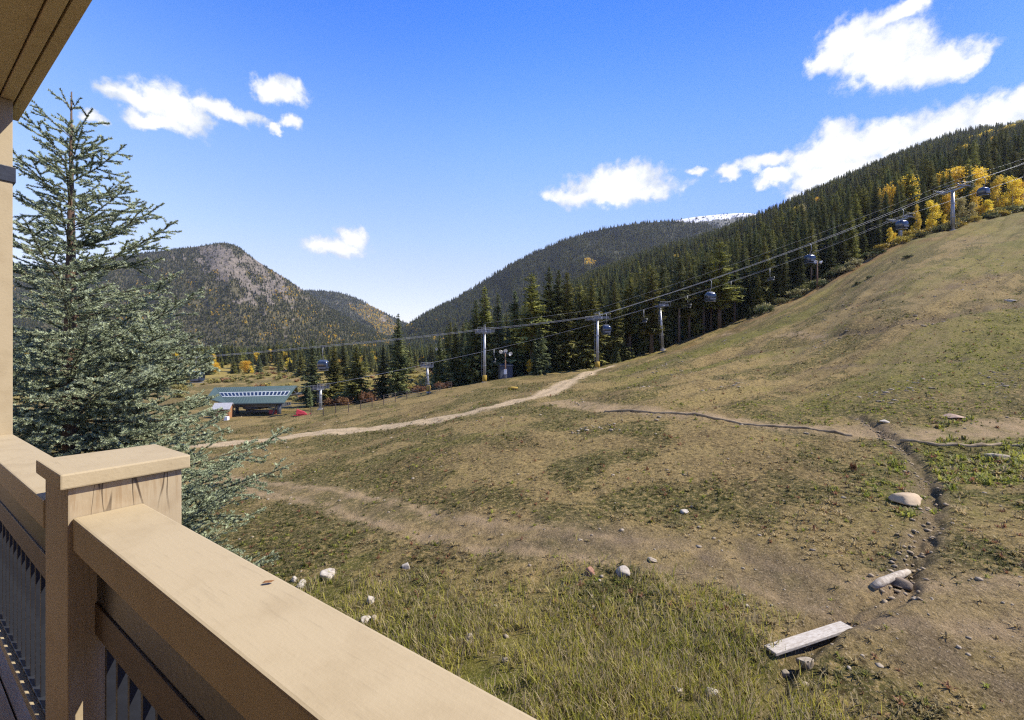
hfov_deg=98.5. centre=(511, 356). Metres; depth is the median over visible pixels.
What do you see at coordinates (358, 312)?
hills
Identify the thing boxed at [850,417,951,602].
rubble
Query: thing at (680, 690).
rock
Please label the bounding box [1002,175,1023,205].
aspen tree
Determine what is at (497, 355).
conifer tree
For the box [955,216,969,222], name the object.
shrub
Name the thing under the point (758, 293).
conifer tree
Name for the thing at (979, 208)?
aspen tree
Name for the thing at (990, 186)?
conifer tree
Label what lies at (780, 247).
haul cable
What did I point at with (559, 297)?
conifer tree
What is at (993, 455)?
rock
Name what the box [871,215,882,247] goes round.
conifer tree
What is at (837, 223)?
conifer tree
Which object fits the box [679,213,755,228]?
snow mountain
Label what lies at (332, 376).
conifer tree
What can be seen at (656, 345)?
conifer tree
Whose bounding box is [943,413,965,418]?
rock
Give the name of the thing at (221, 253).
mountain
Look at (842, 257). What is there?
conifer tree
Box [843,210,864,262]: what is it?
conifer tree
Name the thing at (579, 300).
conifer tree
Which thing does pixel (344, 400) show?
shrub
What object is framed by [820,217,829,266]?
conifer tree
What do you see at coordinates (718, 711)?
grass
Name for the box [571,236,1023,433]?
slope stones
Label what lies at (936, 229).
shrub
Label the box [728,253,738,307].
conifer tree
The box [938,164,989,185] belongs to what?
aspen tree
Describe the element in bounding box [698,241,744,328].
conifer tree
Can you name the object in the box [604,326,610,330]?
window
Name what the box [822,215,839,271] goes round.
conifer tree
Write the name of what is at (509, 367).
utility shed
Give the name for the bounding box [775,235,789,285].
conifer tree
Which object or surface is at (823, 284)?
shrub
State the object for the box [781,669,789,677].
rock
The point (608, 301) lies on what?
conifer tree
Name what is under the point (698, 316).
conifer tree
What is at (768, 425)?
water bar
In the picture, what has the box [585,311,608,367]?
lift tower
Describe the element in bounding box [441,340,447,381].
conifer tree
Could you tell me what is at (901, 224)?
gondola cabin
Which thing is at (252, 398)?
lift station
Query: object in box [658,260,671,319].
conifer tree
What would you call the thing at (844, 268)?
shrub
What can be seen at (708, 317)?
conifer tree
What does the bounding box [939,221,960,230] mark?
shrub
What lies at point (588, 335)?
conifer tree
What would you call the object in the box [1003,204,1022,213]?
shrub
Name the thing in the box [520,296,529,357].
conifer tree
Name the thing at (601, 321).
haul cable
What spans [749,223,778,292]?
conifer tree
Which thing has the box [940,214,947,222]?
aspen tree
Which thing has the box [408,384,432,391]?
shrub
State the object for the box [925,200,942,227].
aspen tree
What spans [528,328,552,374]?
conifer tree
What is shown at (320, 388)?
lift tower
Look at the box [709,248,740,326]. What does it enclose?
conifer tree
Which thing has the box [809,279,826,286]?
shrub
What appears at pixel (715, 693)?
rock
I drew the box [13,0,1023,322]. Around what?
sky
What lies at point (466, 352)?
conifer tree
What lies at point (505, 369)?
floodlight pole
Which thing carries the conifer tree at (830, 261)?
on the ground at (911, 633)
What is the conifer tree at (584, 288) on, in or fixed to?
on the ground at (911, 633)
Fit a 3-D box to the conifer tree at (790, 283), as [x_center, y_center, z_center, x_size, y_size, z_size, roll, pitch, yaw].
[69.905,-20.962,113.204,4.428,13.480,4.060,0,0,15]
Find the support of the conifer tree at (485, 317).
on the ground at (911, 633)
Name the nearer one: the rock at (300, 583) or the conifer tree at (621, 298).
the rock at (300, 583)
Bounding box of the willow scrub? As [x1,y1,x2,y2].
[15,360,433,405]
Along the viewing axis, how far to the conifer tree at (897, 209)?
124.95 m
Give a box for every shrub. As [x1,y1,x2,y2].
[323,397,340,405]
[335,396,355,405]
[358,390,378,402]
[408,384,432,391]
[434,381,453,388]
[754,305,774,313]
[774,298,790,303]
[784,288,804,296]
[789,294,803,298]
[796,285,812,290]
[799,288,813,293]
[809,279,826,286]
[815,281,827,286]
[816,273,827,279]
[824,271,838,276]
[835,265,855,272]
[844,257,863,266]
[849,462,856,470]
[858,251,871,259]
[870,249,886,255]
[872,247,883,251]
[873,241,895,249]
[893,235,910,243]
[902,227,925,235]
[914,231,930,237]
[931,225,948,232]
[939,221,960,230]
[942,218,967,227]
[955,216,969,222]
[968,215,981,222]
[979,212,1000,218]
[986,209,1011,215]
[988,207,1010,212]
[989,214,1000,218]
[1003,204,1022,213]
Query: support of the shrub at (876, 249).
on the ground at (911, 633)
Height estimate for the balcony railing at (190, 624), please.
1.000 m
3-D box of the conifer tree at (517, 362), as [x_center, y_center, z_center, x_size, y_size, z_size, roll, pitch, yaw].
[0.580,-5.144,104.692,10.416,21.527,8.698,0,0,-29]
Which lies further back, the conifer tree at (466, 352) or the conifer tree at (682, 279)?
the conifer tree at (682, 279)
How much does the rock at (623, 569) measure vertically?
0.335 m
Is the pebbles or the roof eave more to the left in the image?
the roof eave
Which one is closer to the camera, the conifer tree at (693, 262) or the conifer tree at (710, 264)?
the conifer tree at (710, 264)
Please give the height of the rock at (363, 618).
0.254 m
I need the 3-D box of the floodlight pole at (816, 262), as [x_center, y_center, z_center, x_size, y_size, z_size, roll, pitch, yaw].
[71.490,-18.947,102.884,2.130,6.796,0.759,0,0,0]
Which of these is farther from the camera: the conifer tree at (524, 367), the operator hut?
the conifer tree at (524, 367)
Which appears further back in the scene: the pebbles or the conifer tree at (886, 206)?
the conifer tree at (886, 206)
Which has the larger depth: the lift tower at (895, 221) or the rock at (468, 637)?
the lift tower at (895, 221)
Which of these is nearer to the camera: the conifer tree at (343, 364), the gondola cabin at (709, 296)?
the gondola cabin at (709, 296)
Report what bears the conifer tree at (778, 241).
on the ground at (911, 633)
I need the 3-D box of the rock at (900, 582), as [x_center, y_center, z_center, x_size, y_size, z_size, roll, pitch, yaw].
[10.470,6.179,11.956,0.483,0.376,0.657,0,0,-16]
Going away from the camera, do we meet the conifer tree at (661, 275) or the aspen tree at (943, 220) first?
the conifer tree at (661, 275)
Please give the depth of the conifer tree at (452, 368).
104.52 m
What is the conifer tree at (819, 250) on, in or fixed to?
on the ground at (911, 633)
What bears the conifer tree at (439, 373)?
on the ground at (911, 633)
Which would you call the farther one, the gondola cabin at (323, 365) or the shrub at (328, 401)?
the shrub at (328, 401)
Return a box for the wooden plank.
[764,621,852,655]
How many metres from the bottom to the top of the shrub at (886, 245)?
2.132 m
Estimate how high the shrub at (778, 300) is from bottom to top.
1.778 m
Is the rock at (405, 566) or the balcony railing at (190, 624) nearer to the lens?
the balcony railing at (190, 624)
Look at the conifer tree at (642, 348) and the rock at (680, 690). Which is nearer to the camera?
the rock at (680, 690)
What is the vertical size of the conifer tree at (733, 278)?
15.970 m
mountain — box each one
[13,243,388,348]
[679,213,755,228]
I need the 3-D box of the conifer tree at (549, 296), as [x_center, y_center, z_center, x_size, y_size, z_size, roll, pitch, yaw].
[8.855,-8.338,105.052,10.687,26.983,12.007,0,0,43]
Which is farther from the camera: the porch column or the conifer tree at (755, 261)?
the conifer tree at (755, 261)
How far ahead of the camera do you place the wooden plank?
10.08 m
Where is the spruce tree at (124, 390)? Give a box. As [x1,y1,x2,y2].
[13,88,293,566]
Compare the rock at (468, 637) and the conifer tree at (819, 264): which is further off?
the conifer tree at (819, 264)
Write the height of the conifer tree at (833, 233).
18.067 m
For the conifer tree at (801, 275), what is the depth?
109.76 m
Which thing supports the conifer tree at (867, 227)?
on the ground at (911, 633)
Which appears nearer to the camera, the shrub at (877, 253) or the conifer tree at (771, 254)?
the shrub at (877, 253)
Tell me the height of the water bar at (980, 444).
0.375 m
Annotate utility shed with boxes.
[498,363,513,378]
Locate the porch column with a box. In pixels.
[0,97,15,434]
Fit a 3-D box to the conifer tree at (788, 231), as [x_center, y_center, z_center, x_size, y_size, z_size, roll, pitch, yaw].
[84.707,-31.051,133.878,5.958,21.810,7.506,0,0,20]
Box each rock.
[296,579,305,588]
[320,568,334,580]
[361,615,370,623]
[366,595,374,603]
[402,562,409,568]
[465,633,472,645]
[585,566,594,576]
[615,565,629,576]
[647,557,656,561]
[671,686,682,696]
[679,509,688,513]
[704,687,717,698]
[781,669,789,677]
[796,657,813,668]
[870,569,910,589]
[888,492,921,506]
[891,577,912,591]
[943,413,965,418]
[984,453,1010,458]
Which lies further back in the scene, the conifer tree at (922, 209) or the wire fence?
the conifer tree at (922, 209)
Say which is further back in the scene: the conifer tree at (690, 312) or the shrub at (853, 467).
the conifer tree at (690, 312)
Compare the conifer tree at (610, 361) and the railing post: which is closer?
the railing post
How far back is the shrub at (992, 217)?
115.71 m
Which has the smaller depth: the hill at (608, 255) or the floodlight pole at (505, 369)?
the floodlight pole at (505, 369)
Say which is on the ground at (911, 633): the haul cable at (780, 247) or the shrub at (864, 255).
the shrub at (864, 255)
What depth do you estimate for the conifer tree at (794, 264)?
114.36 m
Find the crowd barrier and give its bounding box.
[246,408,273,412]
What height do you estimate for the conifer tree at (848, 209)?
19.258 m
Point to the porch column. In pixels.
(7, 176)
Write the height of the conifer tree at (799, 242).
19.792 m
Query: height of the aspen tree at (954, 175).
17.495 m
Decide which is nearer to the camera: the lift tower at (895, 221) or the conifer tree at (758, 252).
the lift tower at (895, 221)
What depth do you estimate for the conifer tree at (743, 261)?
116.43 m
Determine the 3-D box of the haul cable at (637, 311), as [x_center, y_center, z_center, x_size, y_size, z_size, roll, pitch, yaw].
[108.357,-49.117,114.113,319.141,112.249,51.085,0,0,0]
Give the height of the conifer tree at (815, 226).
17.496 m
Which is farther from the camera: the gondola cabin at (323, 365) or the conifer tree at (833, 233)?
the conifer tree at (833, 233)
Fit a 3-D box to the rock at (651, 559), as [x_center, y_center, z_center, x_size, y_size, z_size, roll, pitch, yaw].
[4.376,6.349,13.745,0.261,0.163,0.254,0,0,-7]
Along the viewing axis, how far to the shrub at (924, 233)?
108.93 m
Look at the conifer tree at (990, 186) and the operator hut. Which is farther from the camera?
the conifer tree at (990, 186)
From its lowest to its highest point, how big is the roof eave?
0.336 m
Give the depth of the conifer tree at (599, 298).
105.69 m
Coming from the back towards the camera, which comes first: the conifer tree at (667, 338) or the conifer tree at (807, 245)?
the conifer tree at (807, 245)
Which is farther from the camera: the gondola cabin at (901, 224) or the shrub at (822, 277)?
the shrub at (822, 277)
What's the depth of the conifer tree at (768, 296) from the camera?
111.56 m
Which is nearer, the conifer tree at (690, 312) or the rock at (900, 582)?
the rock at (900, 582)
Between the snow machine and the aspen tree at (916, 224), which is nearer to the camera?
the snow machine
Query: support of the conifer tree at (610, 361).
on the ground at (911, 633)
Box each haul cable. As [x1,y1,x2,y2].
[148,165,1017,361]
[210,175,988,355]
[264,177,1022,390]
[266,185,997,389]
[489,159,1021,322]
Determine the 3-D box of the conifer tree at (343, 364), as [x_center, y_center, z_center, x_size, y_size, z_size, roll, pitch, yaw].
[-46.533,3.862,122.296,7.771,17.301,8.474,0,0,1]
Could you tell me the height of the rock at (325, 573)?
0.485 m
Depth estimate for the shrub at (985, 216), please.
117.41 m
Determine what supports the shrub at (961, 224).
on the ground at (911, 633)
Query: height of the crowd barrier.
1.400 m
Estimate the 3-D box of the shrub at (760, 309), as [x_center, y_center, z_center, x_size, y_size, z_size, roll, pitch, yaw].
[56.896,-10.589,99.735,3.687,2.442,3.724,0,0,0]
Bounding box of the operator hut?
[211,403,235,418]
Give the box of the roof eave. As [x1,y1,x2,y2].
[0,0,91,120]
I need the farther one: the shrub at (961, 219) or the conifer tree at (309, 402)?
the shrub at (961, 219)
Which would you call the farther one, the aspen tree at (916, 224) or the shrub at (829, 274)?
the aspen tree at (916, 224)
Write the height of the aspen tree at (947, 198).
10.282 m
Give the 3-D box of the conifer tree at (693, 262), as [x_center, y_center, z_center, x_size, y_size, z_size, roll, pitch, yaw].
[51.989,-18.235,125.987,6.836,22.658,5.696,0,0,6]
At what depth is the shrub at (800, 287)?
108.23 m
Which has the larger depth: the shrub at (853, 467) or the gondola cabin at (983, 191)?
the gondola cabin at (983, 191)
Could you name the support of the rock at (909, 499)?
on the ground at (911, 633)
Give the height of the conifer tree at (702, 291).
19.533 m
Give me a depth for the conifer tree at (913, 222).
126.64 m
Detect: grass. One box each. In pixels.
[277,531,891,719]
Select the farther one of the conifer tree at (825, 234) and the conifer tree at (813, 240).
the conifer tree at (825, 234)
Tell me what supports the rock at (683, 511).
on the ground at (911, 633)
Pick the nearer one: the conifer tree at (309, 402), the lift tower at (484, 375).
the lift tower at (484, 375)
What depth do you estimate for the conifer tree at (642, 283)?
122.81 m
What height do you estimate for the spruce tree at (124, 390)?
14.065 m
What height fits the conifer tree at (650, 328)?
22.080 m
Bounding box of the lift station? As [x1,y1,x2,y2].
[206,385,300,414]
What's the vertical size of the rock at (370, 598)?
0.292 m
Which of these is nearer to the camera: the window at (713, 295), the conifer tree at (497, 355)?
the window at (713, 295)
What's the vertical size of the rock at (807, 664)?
0.260 m
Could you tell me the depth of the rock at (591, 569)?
13.11 m
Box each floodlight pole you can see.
[499,349,511,378]
[813,260,821,287]
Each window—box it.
[318,362,325,366]
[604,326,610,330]
[709,293,715,297]
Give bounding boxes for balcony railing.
[0,434,52,719]
[73,504,536,719]
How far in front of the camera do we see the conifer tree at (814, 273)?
113.89 m
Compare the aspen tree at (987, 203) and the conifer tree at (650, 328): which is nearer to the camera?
the conifer tree at (650, 328)
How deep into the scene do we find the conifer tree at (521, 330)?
108.29 m
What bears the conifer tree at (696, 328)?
on the ground at (911, 633)
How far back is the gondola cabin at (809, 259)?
106.32 m
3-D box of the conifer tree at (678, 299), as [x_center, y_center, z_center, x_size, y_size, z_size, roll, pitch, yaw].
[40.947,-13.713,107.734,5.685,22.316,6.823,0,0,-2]
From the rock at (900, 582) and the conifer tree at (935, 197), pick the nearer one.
the rock at (900, 582)
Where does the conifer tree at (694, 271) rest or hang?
on the ground at (911, 633)
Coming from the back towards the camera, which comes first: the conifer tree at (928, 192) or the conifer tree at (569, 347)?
the conifer tree at (928, 192)
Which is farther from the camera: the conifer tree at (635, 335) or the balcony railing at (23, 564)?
the conifer tree at (635, 335)
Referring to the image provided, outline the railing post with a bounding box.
[36,444,189,719]
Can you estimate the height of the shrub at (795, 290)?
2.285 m
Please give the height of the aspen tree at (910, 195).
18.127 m
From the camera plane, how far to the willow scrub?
200.82 m
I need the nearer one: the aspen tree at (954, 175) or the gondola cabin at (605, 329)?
the gondola cabin at (605, 329)
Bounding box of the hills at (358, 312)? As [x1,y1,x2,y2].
[306,291,405,335]
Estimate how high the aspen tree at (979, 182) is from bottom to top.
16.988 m
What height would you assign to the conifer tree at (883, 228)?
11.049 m
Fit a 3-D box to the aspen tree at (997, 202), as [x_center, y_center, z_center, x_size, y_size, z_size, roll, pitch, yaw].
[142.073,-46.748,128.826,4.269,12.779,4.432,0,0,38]
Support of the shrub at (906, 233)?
on the ground at (911, 633)
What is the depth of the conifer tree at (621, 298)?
128.95 m
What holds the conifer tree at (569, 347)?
on the ground at (911, 633)
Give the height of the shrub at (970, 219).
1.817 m
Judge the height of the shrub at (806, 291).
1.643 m
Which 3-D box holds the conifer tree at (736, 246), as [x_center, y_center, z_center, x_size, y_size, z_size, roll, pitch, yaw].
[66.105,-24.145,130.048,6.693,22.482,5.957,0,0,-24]
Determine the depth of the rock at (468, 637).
10.98 m
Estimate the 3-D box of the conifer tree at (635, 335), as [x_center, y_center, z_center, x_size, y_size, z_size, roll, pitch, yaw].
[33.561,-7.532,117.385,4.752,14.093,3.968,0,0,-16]
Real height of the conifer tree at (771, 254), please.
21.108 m
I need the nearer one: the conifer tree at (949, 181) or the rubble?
the rubble
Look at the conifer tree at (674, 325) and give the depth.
112.74 m
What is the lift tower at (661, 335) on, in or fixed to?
on the ground at (911, 633)
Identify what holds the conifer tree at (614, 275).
on the ground at (911, 633)
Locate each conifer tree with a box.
[303,386,313,407]
[322,344,345,403]
[337,340,351,391]
[429,335,445,389]
[436,362,442,388]
[439,324,469,386]
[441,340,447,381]
[459,301,492,383]
[460,323,472,383]
[465,285,495,382]
[480,294,513,378]
[497,291,529,376]
[515,304,525,372]
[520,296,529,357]
[521,289,541,374]
[524,267,570,371]
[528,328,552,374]
[541,269,574,371]
[551,273,593,371]
[570,283,590,348]
[572,277,614,368]
[582,286,588,318]
[593,284,615,361]
[602,281,635,363]
[604,290,620,337]
[609,347,620,362]
[610,274,621,335]
[611,344,620,363]
[618,284,624,324]
[619,277,641,353]
[620,285,632,349]
[631,264,660,351]
[631,267,667,353]
[632,304,640,350]
[636,273,645,315]
[636,304,649,353]
[656,264,670,313]
[656,273,675,347]
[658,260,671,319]
[667,257,690,342]
[668,259,686,327]
[668,260,684,341]
[676,271,703,337]
[680,255,705,338]
[683,253,701,288]
[684,266,705,332]
[693,259,710,333]
[695,286,701,332]
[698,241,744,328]
[701,311,715,326]
[704,250,714,329]
[705,269,712,330]
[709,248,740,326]
[726,263,747,321]
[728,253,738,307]
[729,238,740,273]
[730,241,753,313]
[736,268,747,318]
[746,306,752,318]
[748,272,755,306]
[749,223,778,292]
[750,237,780,308]
[750,275,764,314]
[751,245,758,281]
[753,228,779,296]
[753,235,761,284]
[773,234,789,274]
[774,240,790,297]
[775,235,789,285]
[776,232,781,258]
[779,249,792,296]
[783,219,794,253]
[787,221,808,290]
[787,231,793,268]
[790,223,804,272]
[793,254,807,288]
[803,221,820,280]
[804,218,821,277]
[804,222,822,284]
[809,249,822,272]
[814,221,825,260]
[816,228,825,272]
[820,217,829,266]
[821,237,838,271]
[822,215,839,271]
[824,212,838,255]
[833,224,851,266]
[834,210,841,244]
[842,199,859,252]
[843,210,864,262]
[844,193,873,250]
[858,225,867,254]
[863,198,874,251]
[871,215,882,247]
[880,210,891,244]
[881,192,891,227]
[889,183,905,238]
[907,199,919,230]
[917,183,931,230]
[926,189,932,226]
[929,190,942,225]
[939,170,965,221]
[964,168,975,216]
[985,181,994,207]
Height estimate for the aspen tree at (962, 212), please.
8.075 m
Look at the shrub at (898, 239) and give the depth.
108.97 m
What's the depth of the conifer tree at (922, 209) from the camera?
127.21 m
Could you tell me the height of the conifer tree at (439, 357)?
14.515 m
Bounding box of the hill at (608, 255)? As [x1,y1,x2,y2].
[403,222,712,344]
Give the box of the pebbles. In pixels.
[163,252,1021,688]
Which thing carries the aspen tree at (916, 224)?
on the ground at (911, 633)
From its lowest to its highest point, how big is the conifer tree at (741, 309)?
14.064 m
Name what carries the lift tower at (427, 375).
on the ground at (911, 633)
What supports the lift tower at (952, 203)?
on the ground at (911, 633)
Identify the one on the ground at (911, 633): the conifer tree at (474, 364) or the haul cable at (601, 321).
the conifer tree at (474, 364)
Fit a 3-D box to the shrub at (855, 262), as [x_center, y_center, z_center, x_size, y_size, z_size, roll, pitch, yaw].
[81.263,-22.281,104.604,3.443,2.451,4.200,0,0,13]
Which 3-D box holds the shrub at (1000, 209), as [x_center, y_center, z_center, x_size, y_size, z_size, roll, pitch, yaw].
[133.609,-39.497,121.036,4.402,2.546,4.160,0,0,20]
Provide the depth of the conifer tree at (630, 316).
107.99 m
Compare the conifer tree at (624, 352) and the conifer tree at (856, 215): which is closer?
the conifer tree at (624, 352)
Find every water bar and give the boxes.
[604,409,852,435]
[900,439,1021,446]
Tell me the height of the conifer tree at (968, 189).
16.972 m
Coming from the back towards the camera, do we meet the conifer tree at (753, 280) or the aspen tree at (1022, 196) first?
the aspen tree at (1022, 196)
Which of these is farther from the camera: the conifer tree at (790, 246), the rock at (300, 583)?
the conifer tree at (790, 246)
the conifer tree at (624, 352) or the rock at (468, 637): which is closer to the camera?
the rock at (468, 637)
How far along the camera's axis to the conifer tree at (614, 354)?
101.71 m
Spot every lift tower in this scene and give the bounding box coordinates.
[310,383,329,409]
[421,362,432,392]
[476,324,493,382]
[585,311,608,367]
[651,304,668,350]
[887,215,913,236]
[933,180,972,230]
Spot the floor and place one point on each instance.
(13, 706)
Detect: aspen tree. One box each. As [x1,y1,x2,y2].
[526,359,533,371]
[895,174,921,207]
[913,205,921,229]
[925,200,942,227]
[935,166,968,198]
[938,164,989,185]
[939,192,958,219]
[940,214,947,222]
[955,196,969,218]
[967,201,977,216]
[968,184,987,215]
[973,166,994,185]
[982,199,993,212]
[990,174,1007,207]
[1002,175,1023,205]
[1011,179,1023,204]
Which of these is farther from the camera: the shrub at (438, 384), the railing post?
the shrub at (438, 384)
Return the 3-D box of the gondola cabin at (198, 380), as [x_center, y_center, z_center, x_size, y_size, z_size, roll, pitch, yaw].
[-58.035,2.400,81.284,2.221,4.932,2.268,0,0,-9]
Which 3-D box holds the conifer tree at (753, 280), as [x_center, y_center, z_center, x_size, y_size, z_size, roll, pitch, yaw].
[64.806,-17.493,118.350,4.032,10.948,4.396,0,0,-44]
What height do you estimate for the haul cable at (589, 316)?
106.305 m
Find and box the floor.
[0,646,31,719]
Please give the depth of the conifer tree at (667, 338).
110.38 m
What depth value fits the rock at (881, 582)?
11.83 m
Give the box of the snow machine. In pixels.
[293,409,310,415]
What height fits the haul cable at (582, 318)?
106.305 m
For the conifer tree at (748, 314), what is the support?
on the ground at (911, 633)
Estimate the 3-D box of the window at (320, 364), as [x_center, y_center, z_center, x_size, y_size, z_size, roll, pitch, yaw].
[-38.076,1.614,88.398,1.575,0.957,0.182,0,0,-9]
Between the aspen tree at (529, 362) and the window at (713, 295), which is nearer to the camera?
the window at (713, 295)
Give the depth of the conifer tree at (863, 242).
123.25 m
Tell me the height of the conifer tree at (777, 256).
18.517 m
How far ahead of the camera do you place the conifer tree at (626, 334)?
112.10 m
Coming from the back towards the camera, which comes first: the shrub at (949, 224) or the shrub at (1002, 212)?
the shrub at (1002, 212)
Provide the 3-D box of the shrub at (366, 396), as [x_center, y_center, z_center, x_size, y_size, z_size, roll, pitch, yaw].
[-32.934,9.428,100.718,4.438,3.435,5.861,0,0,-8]
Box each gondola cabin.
[190,356,204,382]
[317,346,329,370]
[600,312,610,334]
[704,279,715,301]
[804,243,815,263]
[895,209,908,229]
[976,177,990,196]
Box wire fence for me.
[312,381,451,414]
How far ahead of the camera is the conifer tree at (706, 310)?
117.22 m
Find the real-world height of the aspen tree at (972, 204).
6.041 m
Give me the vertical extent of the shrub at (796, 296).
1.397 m
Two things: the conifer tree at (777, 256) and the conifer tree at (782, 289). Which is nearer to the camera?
the conifer tree at (782, 289)
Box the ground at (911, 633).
[13,211,1023,719]

